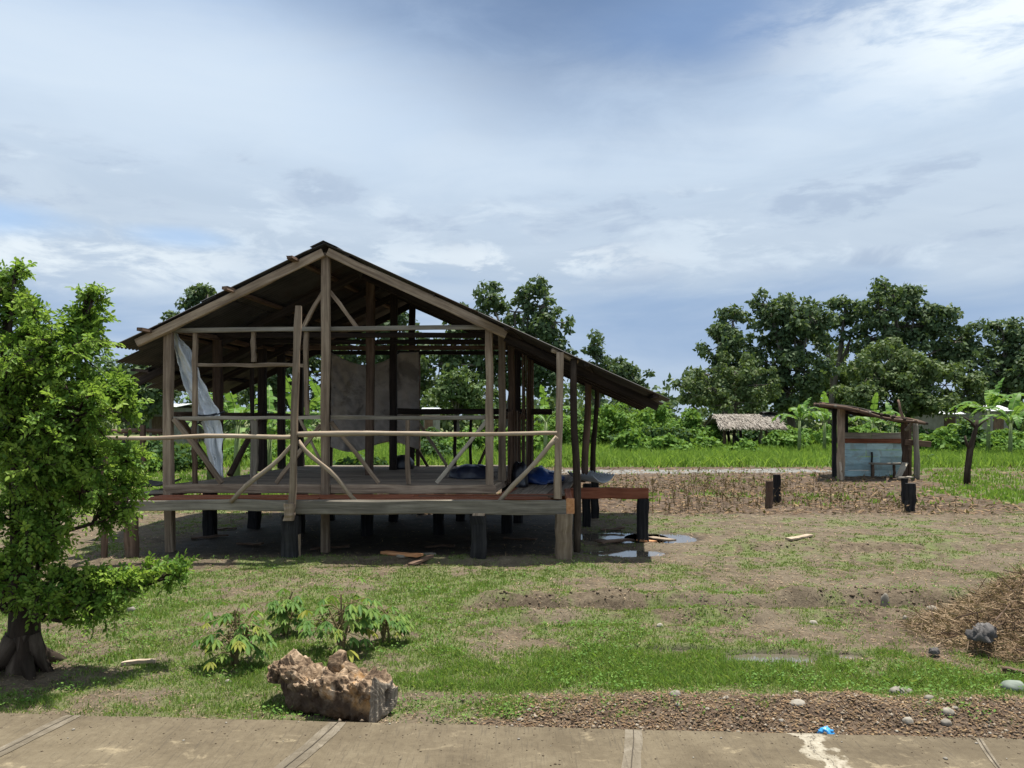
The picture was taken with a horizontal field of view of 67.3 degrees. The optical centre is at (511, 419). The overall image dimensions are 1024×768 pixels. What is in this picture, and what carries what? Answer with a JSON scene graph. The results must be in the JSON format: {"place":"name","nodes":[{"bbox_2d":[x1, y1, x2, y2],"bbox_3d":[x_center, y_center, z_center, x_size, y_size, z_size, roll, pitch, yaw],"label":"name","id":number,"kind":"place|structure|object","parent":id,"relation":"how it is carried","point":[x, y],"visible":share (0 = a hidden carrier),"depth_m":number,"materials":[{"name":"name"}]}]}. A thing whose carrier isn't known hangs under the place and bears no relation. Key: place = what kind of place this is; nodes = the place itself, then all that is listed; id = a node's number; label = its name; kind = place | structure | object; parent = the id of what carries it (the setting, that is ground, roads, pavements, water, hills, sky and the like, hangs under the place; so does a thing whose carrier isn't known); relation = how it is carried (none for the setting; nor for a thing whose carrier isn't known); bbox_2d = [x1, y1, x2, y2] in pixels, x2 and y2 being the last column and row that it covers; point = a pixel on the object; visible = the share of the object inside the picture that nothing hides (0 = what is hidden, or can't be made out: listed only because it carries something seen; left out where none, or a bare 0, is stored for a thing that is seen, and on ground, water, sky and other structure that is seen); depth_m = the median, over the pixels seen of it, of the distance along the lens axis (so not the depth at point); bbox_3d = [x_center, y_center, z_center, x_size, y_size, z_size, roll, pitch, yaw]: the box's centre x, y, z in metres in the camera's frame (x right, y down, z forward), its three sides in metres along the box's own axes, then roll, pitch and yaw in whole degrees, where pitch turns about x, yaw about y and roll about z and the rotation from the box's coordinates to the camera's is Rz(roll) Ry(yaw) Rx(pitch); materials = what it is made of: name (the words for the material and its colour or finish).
{"place":"outdoors","nodes":[
{"label":"outdoors","id":0,"kind":"place"},
{"bbox_2d":[397,455,414,469],"bbox_3d":[-1.901,0.722,13.298,0.439,0.246,0.442,0,0,0],"label":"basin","id":1,"kind":"object","parent":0,"point":[400,461],"visible":0.51,"depth_m":13.13,"materials":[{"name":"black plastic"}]},
{"bbox_2d":[0,421,1023,738],"bbox_3d":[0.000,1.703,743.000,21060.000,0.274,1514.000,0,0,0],"label":"ground","id":2,"kind":"structure","parent":0,"point":[458,533],"depth_m":7.95,"materials":[{"name":"brown soil"}]},
{"bbox_2d":[0,256,199,680],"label":"leafy tree","id":3,"kind":"object","parent":2,"relation":"on","point":[42,479],"visible":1,"depth_m":5.07,"materials":[{"name":"green plant"}]},
{"bbox_2d":[64,439,162,473],"bbox_3d":[-12.635,1.078,23.971,2.415,1.284,2.639,0,0,33],"label":"bush","id":4,"kind":"object","parent":2,"relation":"on","point":[154,463],"visible":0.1,"depth_m":24.15,"materials":[{"name":"green plant"}]},
{"bbox_2d":[66,353,182,443],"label":"broadleaf tree","id":5,"kind":"object","parent":2,"relation":"on","point":[156,396],"visible":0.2,"depth_m":40.71,"materials":[{"name":"green plant"}]},
{"bbox_2d":[149,403,198,444],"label":"tin roofed house","id":6,"kind":"structure","parent":2,"relation":"on","point":[156,422],"depth_m":44.43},
{"bbox_2d":[152,417,162,442],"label":"door","id":7,"kind":"structure","parent":6,"relation":"in","point":[157,422],"depth_m":43.95,"materials":[{"name":"wood"}]},
{"bbox_2d":[146,434,207,471],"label":"bush","id":8,"kind":"object","parent":2,"relation":"on","point":[182,457],"visible":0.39,"depth_m":25.53,"materials":[{"name":"green plant"}]},
{"bbox_2d":[158,282,216,444],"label":"broadleaf tree","id":9,"kind":"object","parent":2,"relation":"on","point":[196,295],"visible":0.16,"depth_m":47.51,"materials":[{"name":"green plant"}]},
{"bbox_2d":[188,601,277,671],"bbox_3d":[-1.907,1.486,5.318,0.533,0.480,0.555,0,0,-41],"label":"cassava plant","id":10,"kind":"object","parent":2,"relation":"on","point":[237,644],"visible":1,"depth_m":5.26,"materials":[{"name":"green plant"}]},
{"bbox_2d":[181,392,289,475],"bbox_3d":[-6.790,0.314,19.525,2.620,2.877,2.284,0,0,11],"label":"banana plant","id":11,"kind":"object","parent":2,"relation":"on","point":[231,406],"visible":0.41,"depth_m":19.40,"materials":[{"name":"green plant"}]},
{"bbox_2d":[223,440,305,462],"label":"bush","id":12,"kind":"object","parent":2,"relation":"on","point":[230,450],"visible":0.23,"depth_m":28.95,"materials":[{"name":"green plant"}]},
{"bbox_2d":[223,385,316,470],"bbox_3d":[-6.356,0.391,20.413,2.293,2.724,2.104,0,0,12],"label":"banana plant","id":13,"kind":"object","parent":2,"relation":"on","point":[271,431],"visible":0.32,"depth_m":20.46,"materials":[{"name":"green plant"}]},
{"bbox_2d":[234,355,320,410],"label":"broadleaf tree","id":14,"kind":"object","parent":2,"relation":"on","point":[314,362],"visible":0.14,"depth_m":49.67,"materials":[{"name":"green plant"}]},
{"bbox_2d":[242,376,319,429],"bbox_3d":[-5.223,0.274,18.804,2.600,2.956,2.440,0,0,18],"label":"banana plant","id":15,"kind":"object","parent":2,"relation":"on","point":[313,405],"visible":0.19,"depth_m":18.70,"materials":[{"name":"green plant"}]},
{"bbox_2d":[265,586,308,636],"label":"cassava plant","id":16,"kind":"object","parent":2,"relation":"on","point":[283,612],"visible":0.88,"depth_m":6.04,"materials":[{"name":"green plant"}]},
{"bbox_2d":[304,376,320,428],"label":"banana plant","id":17,"kind":"object","parent":2,"relation":"on","point":[314,386],"visible":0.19,"depth_m":19.68,"materials":[{"name":"green plant"}]},
{"bbox_2d":[266,648,397,722],"bbox_3d":[-1.089,1.542,4.525,0.811,0.331,0.373,0,0,26],"label":"rock","id":18,"kind":"object","parent":2,"relation":"on","point":[341,686],"visible":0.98,"depth_m":4.41,"materials":[{"name":"brown stone"}]},
{"bbox_2d":[296,576,382,662],"bbox_3d":[-1.261,1.446,5.597,0.653,0.571,0.574,0,0,0],"label":"cassava plant","id":19,"kind":"object","parent":2,"relation":"on","point":[352,618],"visible":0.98,"depth_m":5.53,"materials":[{"name":"green plant"}]},
{"bbox_2d":[333,452,388,464],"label":"bush","id":20,"kind":"object","parent":2,"relation":"on","point":[377,461],"visible":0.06,"depth_m":19.75,"materials":[{"name":"green plant"}]},
{"bbox_2d":[346,602,415,642],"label":"cassava plant","id":21,"kind":"object","parent":2,"relation":"on","point":[402,624],"visible":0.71,"depth_m":5.87,"materials":[{"name":"green plant"}]},
{"bbox_2d":[319,312,443,398],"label":"broadleaf tree","id":22,"kind":"object","parent":2,"relation":"on","point":[426,383],"visible":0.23,"depth_m":51.47,"materials":[{"name":"green plant"}]},
{"bbox_2d":[101,240,669,559],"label":"timber house","id":23,"kind":"structure","parent":2,"relation":"on","point":[323,298],"depth_m":10.05,"materials":[{"name":"brown wood"}]},
{"bbox_2d":[174,333,224,477],"bbox_3d":[-4.127,-0.214,10.176,0.751,1.957,0.274,0,0,14],"label":"hanging tarp","id":24,"kind":"object","parent":23,"relation":"hanging from","point":[207,406],"visible":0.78,"depth_m":10.18,"materials":[{"name":"white plastic"}]},
{"bbox_2d":[330,352,418,451],"bbox_3d":[-2.478,-0.326,13.885,1.621,1.804,0.269,0,0,0],"label":"backwall sheet","id":25,"kind":"object","parent":23,"relation":"hanging from","point":[348,387],"visible":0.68,"depth_m":13.87,"materials":[{"name":"grey metal"}]},
{"bbox_2d":[448,464,485,478],"bbox_3d":[-0.590,0.742,11.262,0.682,0.206,0.586,0,0,0],"label":"bundle","id":26,"kind":"object","parent":23,"relation":"on","point":[470,471],"visible":0.88,"depth_m":11.06,"materials":[{"name":"blue fabric"}]},
{"bbox_2d":[527,465,564,484],"bbox_3d":[0.417,0.838,12.032,0.828,0.253,1.272,0,0,0],"label":"plastic sheet heap","id":27,"kind":"object","parent":23,"relation":"on","point":[540,475],"visible":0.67,"depth_m":11.58,"materials":[{"name":"blue plastic"}]},
{"bbox_2d":[567,470,613,482],"bbox_3d":[1.222,0.878,11.900,0.423,0.160,0.703,0,0,-29],"label":"tin sheet","id":28,"kind":"object","parent":23,"relation":"on","point":[595,476],"visible":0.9,"depth_m":11.80,"materials":[{"name":"grey metal"}]},
{"bbox_2d":[380,551,422,556],"bbox_3d":[-1.352,1.633,9.387,0.619,0.056,0.128,0,0,36],"label":"plank","id":29,"kind":"object","parent":2,"relation":"on","point":[395,553],"visible":0.99,"depth_m":9.34,"materials":[{"name":"brown wood"}]},
{"bbox_2d":[422,408,441,430],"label":"tin roofed house","id":30,"kind":"structure","parent":2,"relation":"on","point":[432,423],"depth_m":73.00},
{"bbox_2d":[415,437,457,459],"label":"bush","id":31,"kind":"object","parent":2,"relation":"on","point":[426,446],"visible":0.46,"depth_m":29.66,"materials":[{"name":"green plant"}]},
{"bbox_2d":[421,364,498,431],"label":"broadleaf tree","id":32,"kind":"object","parent":2,"relation":"on","point":[454,388],"visible":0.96,"depth_m":43.47,"materials":[{"name":"green plant"}]},
{"bbox_2d":[439,426,495,451],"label":"bush","id":33,"kind":"object","parent":2,"relation":"on","point":[478,442],"visible":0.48,"depth_m":37.47,"materials":[{"name":"green plant"}]},
{"bbox_2d":[420,274,578,427],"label":"broadleaf tree","id":34,"kind":"object","parent":2,"relation":"on","point":[543,324],"visible":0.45,"depth_m":49.79,"materials":[{"name":"green plant"}]},
{"bbox_2d":[0,552,1023,728],"bbox_3d":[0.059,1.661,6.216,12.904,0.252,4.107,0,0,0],"label":"yard grass","id":35,"kind":"structure","parent":2,"relation":"on","point":[231,682],"depth_m":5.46,"materials":[{"name":"green plant"}]},
{"bbox_2d":[0,504,1023,580],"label":"yard grass","id":36,"kind":"structure","parent":2,"relation":"on","point":[625,576],"depth_m":9.58,"materials":[{"name":"green plant"}]},
{"bbox_2d":[0,505,1023,729],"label":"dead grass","id":37,"kind":"structure","parent":2,"relation":"on","point":[603,606],"depth_m":7.58,"materials":[{"name":"plant"}]},
{"bbox_2d":[0,359,1023,434],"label":"bushes","id":38,"kind":"object","parent":2,"relation":"on","point":[807,422],"visible":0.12,"depth_m":89.81,"materials":[{"name":"green plant"}]},
{"bbox_2d":[1,462,1023,516],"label":"leaf litter","id":39,"kind":"object","parent":2,"relation":"on","point":[842,509],"visible":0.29,"depth_m":16.85,"materials":[{"name":"brown plant"}]},
{"bbox_2d":[493,430,542,452],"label":"bush","id":40,"kind":"object","parent":2,"relation":"on","point":[538,445],"visible":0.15,"depth_m":35.35,"materials":[{"name":"green plant"}]},
{"bbox_2d":[525,385,581,457],"bbox_3d":[1.463,0.201,29.793,2.564,3.103,2.328,0,0,21],"label":"banana plant","id":41,"kind":"object","parent":2,"relation":"on","point":[544,403],"visible":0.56,"depth_m":29.84,"materials":[{"name":"green plant"}]},
{"bbox_2d":[534,415,598,445],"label":"bush","id":42,"kind":"object","parent":2,"relation":"on","point":[566,435],"visible":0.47,"depth_m":45.11,"materials":[{"name":"green plant"}]},
{"bbox_2d":[582,402,643,443],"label":"bush","id":43,"kind":"object","parent":2,"relation":"on","point":[613,419],"visible":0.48,"depth_m":47.22,"materials":[{"name":"green plant"}]},
{"bbox_2d":[577,328,655,415],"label":"broadleaf tree","id":44,"kind":"object","parent":2,"relation":"on","point":[625,370],"visible":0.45,"depth_m":55.53,"materials":[{"name":"green plant"}]},
{"bbox_2d":[581,533,666,542],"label":"puddle","id":45,"kind":"object","parent":2,"relation":"on","point":[592,537],"visible":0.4,"depth_m":11.42,"materials":[{"name":"grey liquid"}]},
{"bbox_2d":[584,550,664,556],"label":"puddle","id":46,"kind":"object","parent":2,"relation":"on","point":[625,553],"visible":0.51,"depth_m":9.96,"materials":[{"name":"grey liquid"}]},
{"bbox_2d":[608,427,650,451],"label":"bush","id":47,"kind":"object","parent":2,"relation":"on","point":[635,439],"visible":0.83,"depth_m":37.51,"materials":[{"name":"green plant"}]},
{"bbox_2d":[607,425,696,444],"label":"bush","id":48,"kind":"object","parent":2,"relation":"on","point":[680,433],"visible":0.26,"depth_m":44.76,"materials":[{"name":"green plant"}]},
{"bbox_2d":[627,402,682,429],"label":"bush","id":49,"kind":"object","parent":2,"relation":"on","point":[646,417],"visible":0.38,"depth_m":48.14,"materials":[{"name":"green plant"}]},
{"bbox_2d":[626,534,696,542],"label":"puddle","id":50,"kind":"object","parent":2,"relation":"on","point":[682,538],"visible":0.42,"depth_m":11.23,"materials":[{"name":"grey liquid"}]},
{"bbox_2d":[311,652,1023,738],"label":"gravel","id":51,"kind":"structure","parent":2,"relation":"on","point":[798,710],"depth_m":4.33,"materials":[{"name":"brown gravel"}]},
{"bbox_2d":[647,432,696,452],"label":"bush","id":52,"kind":"object","parent":2,"relation":"on","point":[668,440],"visible":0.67,"depth_m":37.05,"materials":[{"name":"green plant"}]},
{"bbox_2d":[426,542,954,623],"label":"soil clods","id":53,"kind":"object","parent":2,"relation":"on","point":[725,609],"visible":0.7,"depth_m":7.20,"materials":[{"name":"brown soil"}]},
{"bbox_2d":[670,407,722,441],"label":"bush","id":54,"kind":"object","parent":2,"relation":"on","point":[691,420],"visible":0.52,"depth_m":46.37,"materials":[{"name":"green plant"}]},
{"bbox_2d":[389,637,1023,692],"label":"yard grass","id":55,"kind":"structure","parent":2,"relation":"on","point":[720,665],"depth_m":5.17,"materials":[{"name":"green plant"}]},
{"bbox_2d":[690,432,725,449],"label":"bush","id":56,"kind":"object","parent":2,"relation":"on","point":[701,439],"visible":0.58,"depth_m":39.53,"materials":[{"name":"green plant"}]},
{"bbox_2d":[671,303,768,439],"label":"broadleaf tree","id":57,"kind":"object","parent":2,"relation":"on","point":[726,336],"visible":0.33,"depth_m":65.58,"materials":[{"name":"green plant"}]},
{"bbox_2d":[676,350,783,438],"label":"broadleaf tree","id":58,"kind":"object","parent":2,"relation":"on","point":[704,394],"visible":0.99,"depth_m":53.56,"materials":[{"name":"green plant"}]},
{"bbox_2d":[652,471,832,509],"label":"dry stalks","id":59,"kind":"object","parent":2,"relation":"on","point":[736,491],"visible":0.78,"depth_m":17.59,"materials":[{"name":"brown plant"}]},
{"bbox_2d":[723,437,764,452],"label":"bush","id":60,"kind":"object","parent":2,"relation":"on","point":[746,443],"visible":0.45,"depth_m":35.64,"materials":[{"name":"green plant"}]},
{"bbox_2d":[702,412,787,444],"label":"thatched shelter","id":61,"kind":"object","parent":2,"relation":"on","point":[761,421],"visible":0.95,"depth_m":44.83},
{"bbox_2d":[736,430,774,441],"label":"bush","id":62,"kind":"object","parent":2,"relation":"on","point":[750,434],"visible":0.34,"depth_m":49.02,"materials":[{"name":"green plant"}]},
{"bbox_2d":[765,481,772,507],"bbox_3d":[4.967,1.489,14.858,0.137,0.622,0.129,0,0,0],"label":"stump post","id":63,"kind":"object","parent":2,"relation":"on","point":[769,494],"visible":0.83,"depth_m":14.81,"materials":[{"name":"brown wood"}]},
{"bbox_2d":[726,654,816,662],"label":"puddle","id":64,"kind":"object","parent":2,"relation":"on","point":[776,656],"visible":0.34,"depth_m":5.60,"materials":[{"name":"grey liquid"}]},
{"bbox_2d":[773,474,780,502],"bbox_3d":[5.423,1.454,15.751,0.150,0.674,0.134,0,0,0],"label":"stump post","id":65,"kind":"object","parent":2,"relation":"on","point":[777,483],"visible":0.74,"depth_m":15.69,"materials":[{"name":"black wood"}]},
{"bbox_2d":[760,429,807,449],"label":"bush","id":66,"kind":"object","parent":2,"relation":"on","point":[775,437],"visible":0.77,"depth_m":40.40,"materials":[{"name":"green plant"}]},
{"bbox_2d":[548,460,1020,514],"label":"dry stalks","id":67,"kind":"object","parent":2,"relation":"on","point":[717,491],"visible":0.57,"depth_m":16.75,"materials":[{"name":"brown plant"}]},
{"bbox_2d":[744,287,845,427],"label":"broadleaf tree","id":68,"kind":"object","parent":2,"relation":"on","point":[803,323],"visible":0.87,"depth_m":63.27,"materials":[{"name":"green plant"}]},
{"bbox_2d":[771,397,827,450],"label":"banana plant","id":69,"kind":"object","parent":2,"relation":"on","point":[800,410],"visible":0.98,"depth_m":36.95,"materials":[{"name":"green plant"}]},
{"bbox_2d":[771,425,831,445],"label":"bush","id":70,"kind":"object","parent":2,"relation":"on","point":[811,436],"visible":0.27,"depth_m":45.20,"materials":[{"name":"green plant"}]},
{"bbox_2d":[803,391,854,450],"bbox_3d":[15.472,0.175,38.244,1.924,3.155,2.353,0,0,-33],"label":"banana plant","id":71,"kind":"object","parent":2,"relation":"on","point":[822,417],"visible":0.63,"depth_m":37.92,"materials":[{"name":"green plant"}]},
{"bbox_2d":[808,341,863,413],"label":"broadleaf tree","id":72,"kind":"object","parent":2,"relation":"on","point":[843,379],"visible":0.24,"depth_m":72.95,"materials":[{"name":"green plant"}]},
{"bbox_2d":[815,294,872,426],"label":"broadleaf tree","id":73,"kind":"object","parent":2,"relation":"on","point":[839,304],"visible":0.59,"depth_m":69.78,"materials":[{"name":"green plant"}]},
{"bbox_2d":[813,399,930,479],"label":"open shed","id":74,"kind":"structure","parent":2,"relation":"on","point":[850,450],"depth_m":22.68,"materials":[{"name":"brown wood"}]},
{"bbox_2d":[848,392,899,429],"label":"banana plant","id":75,"kind":"object","parent":2,"relation":"on","point":[874,405],"visible":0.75,"depth_m":38.81,"materials":[{"name":"green plant"}]},
{"bbox_2d":[864,402,904,432],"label":"banana plant","id":76,"kind":"object","parent":2,"relation":"on","point":[888,406],"visible":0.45,"depth_m":40.20,"materials":[{"name":"green plant"}]},
{"bbox_2d":[879,424,933,439],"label":"bush","id":77,"kind":"object","parent":2,"relation":"on","point":[898,430],"visible":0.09,"depth_m":49.74,"materials":[{"name":"green plant"}]},
{"bbox_2d":[826,335,989,420],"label":"broadleaf tree","id":78,"kind":"object","parent":2,"relation":"on","point":[905,376],"visible":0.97,"depth_m":51.37,"materials":[{"name":"green plant"}]},
{"bbox_2d":[904,483,916,511],"bbox_3d":[7.443,1.496,14.362,0.190,0.623,0.148,0,0,0],"label":"stump post","id":79,"kind":"object","parent":2,"relation":"on","point":[910,496],"visible":0.81,"depth_m":14.30,"materials":[{"name":"brown wood"}]},
{"bbox_2d":[849,275,989,414],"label":"broadleaf tree","id":80,"kind":"object","parent":2,"relation":"on","point":[930,324],"visible":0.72,"depth_m":67.47,"materials":[{"name":"green plant"}]},
{"bbox_2d":[915,412,963,432],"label":"tin roofed house","id":81,"kind":"structure","parent":2,"relation":"on","point":[935,422],"depth_m":56.77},
{"bbox_2d":[919,426,965,453],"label":"bush","id":82,"kind":"object","parent":2,"relation":"on","point":[942,437],"visible":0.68,"depth_m":35.49,"materials":[{"name":"green plant"}]},
{"bbox_2d":[895,558,1023,663],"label":"straw heap","id":83,"kind":"object","parent":2,"relation":"on","point":[1001,608],"visible":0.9,"depth_m":5.91,"materials":[{"name":"plant"}]},
{"bbox_2d":[965,622,997,642],"bbox_3d":[3.416,1.536,5.599,0.210,0.128,0.182,0,0,0],"label":"rock","id":84,"kind":"object","parent":83,"relation":"on","point":[986,632],"visible":1,"depth_m":5.56,"materials":[{"name":"grey stone"}]},
{"bbox_2d":[945,411,999,483],"bbox_3d":[12.220,0.784,20.424,1.407,2.037,0.566,0,0,0],"label":"leafy tree","id":85,"kind":"object","parent":2,"relation":"on","point":[976,425],"visible":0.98,"depth_m":20.38,"materials":[{"name":"brown plant"}]},
{"bbox_2d":[956,418,992,448],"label":"bush","id":86,"kind":"object","parent":2,"relation":"on","point":[963,431],"visible":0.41,"depth_m":39.64,"materials":[{"name":"green plant"}]},
{"bbox_2d":[948,377,1023,450],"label":"banana plant","id":87,"kind":"object","parent":2,"relation":"on","point":[991,398],"visible":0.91,"depth_m":34.96,"materials":[{"name":"green plant"}]},
{"bbox_2d":[961,405,1011,434],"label":"tin roofed house","id":88,"kind":"structure","parent":2,"relation":"on","point":[999,423],"depth_m":60.06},
{"bbox_2d":[959,316,1023,428],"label":"broadleaf tree","id":89,"kind":"object","parent":2,"relation":"on","point":[1008,363],"visible":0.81,"depth_m":65.32,"materials":[{"name":"green plant"}]},
{"bbox_2d":[970,392,1023,453],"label":"banana plant","id":90,"kind":"object","parent":2,"relation":"on","point":[1015,407],"visible":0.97,"depth_m":32.98,"materials":[{"name":"green plant"}]},
{"bbox_2d":[976,435,1023,450],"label":"bush","id":91,"kind":"object","parent":2,"relation":"on","point":[1001,441],"visible":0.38,"depth_m":36.68,"materials":[{"name":"green plant"}]},
{"bbox_2d":[990,428,1023,443],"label":"bush","id":92,"kind":"object","parent":2,"relation":"on","point":[1016,434],"visible":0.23,"depth_m":44.08,"materials":[{"name":"green plant"}]},
{"bbox_2d":[1000,680,1023,691],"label":"stone","id":93,"kind":"object","parent":2,"relation":"on","point":[1013,685],"visible":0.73,"depth_m":4.81,"materials":[{"name":"white stone"}]},
{"bbox_2d":[0,713,1023,767],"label":"road","id":94,"kind":"structure","parent":0,"point":[590,749],"depth_m":3.85,"materials":[{"name":"concrete"}]},
{"bbox_2d":[0,715,80,755],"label":"joint band","id":95,"kind":"object","parent":94,"relation":"on","point":[10,746],"visible":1,"depth_m":4.01,"materials":[{"name":"concrete"}]},
{"bbox_2d":[274,722,345,767],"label":"joint band","id":96,"kind":"object","parent":94,"relation":"on","point":[320,742],"visible":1,"depth_m":3.86,"materials":[{"name":"concrete"}]},
{"bbox_2d":[1,713,1023,766],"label":"road grit","id":97,"kind":"object","parent":94,"relation":"on","point":[508,738],"visible":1,"depth_m":3.98,"materials":[{"name":"gravel"}]},
{"bbox_2d":[621,729,642,767],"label":"joint band","id":98,"kind":"object","parent":94,"relation":"on","point":[637,749],"visible":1,"depth_m":3.82,"materials":[{"name":"concrete"}]},
{"bbox_2d":[0,464,1023,506],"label":"field grass","id":99,"kind":"structure","parent":0,"point":[976,489],"depth_m":19.87,"materials":[{"name":"green plant"}]},
{"bbox_2d":[0,0,1023,420],"label":"sky","id":100,"kind":"structure","parent":0,"point":[661,164],"materials":[{"name":"blue"}]},
{"bbox_2d":[511,461,528,486],"bbox_3d":[0.106,0.776,11.152,0.270,0.377,0.306,0,0,0],"label":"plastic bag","id":101,"kind":"object","parent":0,"point":[518,469],"visible":0.78,"depth_m":11.06,"materials":[{"name":"plastic"}]},
{"bbox_2d":[112,437,1023,467],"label":"field grass","id":102,"kind":"structure","parent":0,"point":[814,455],"depth_m":29.13,"materials":[{"name":"green plant"}]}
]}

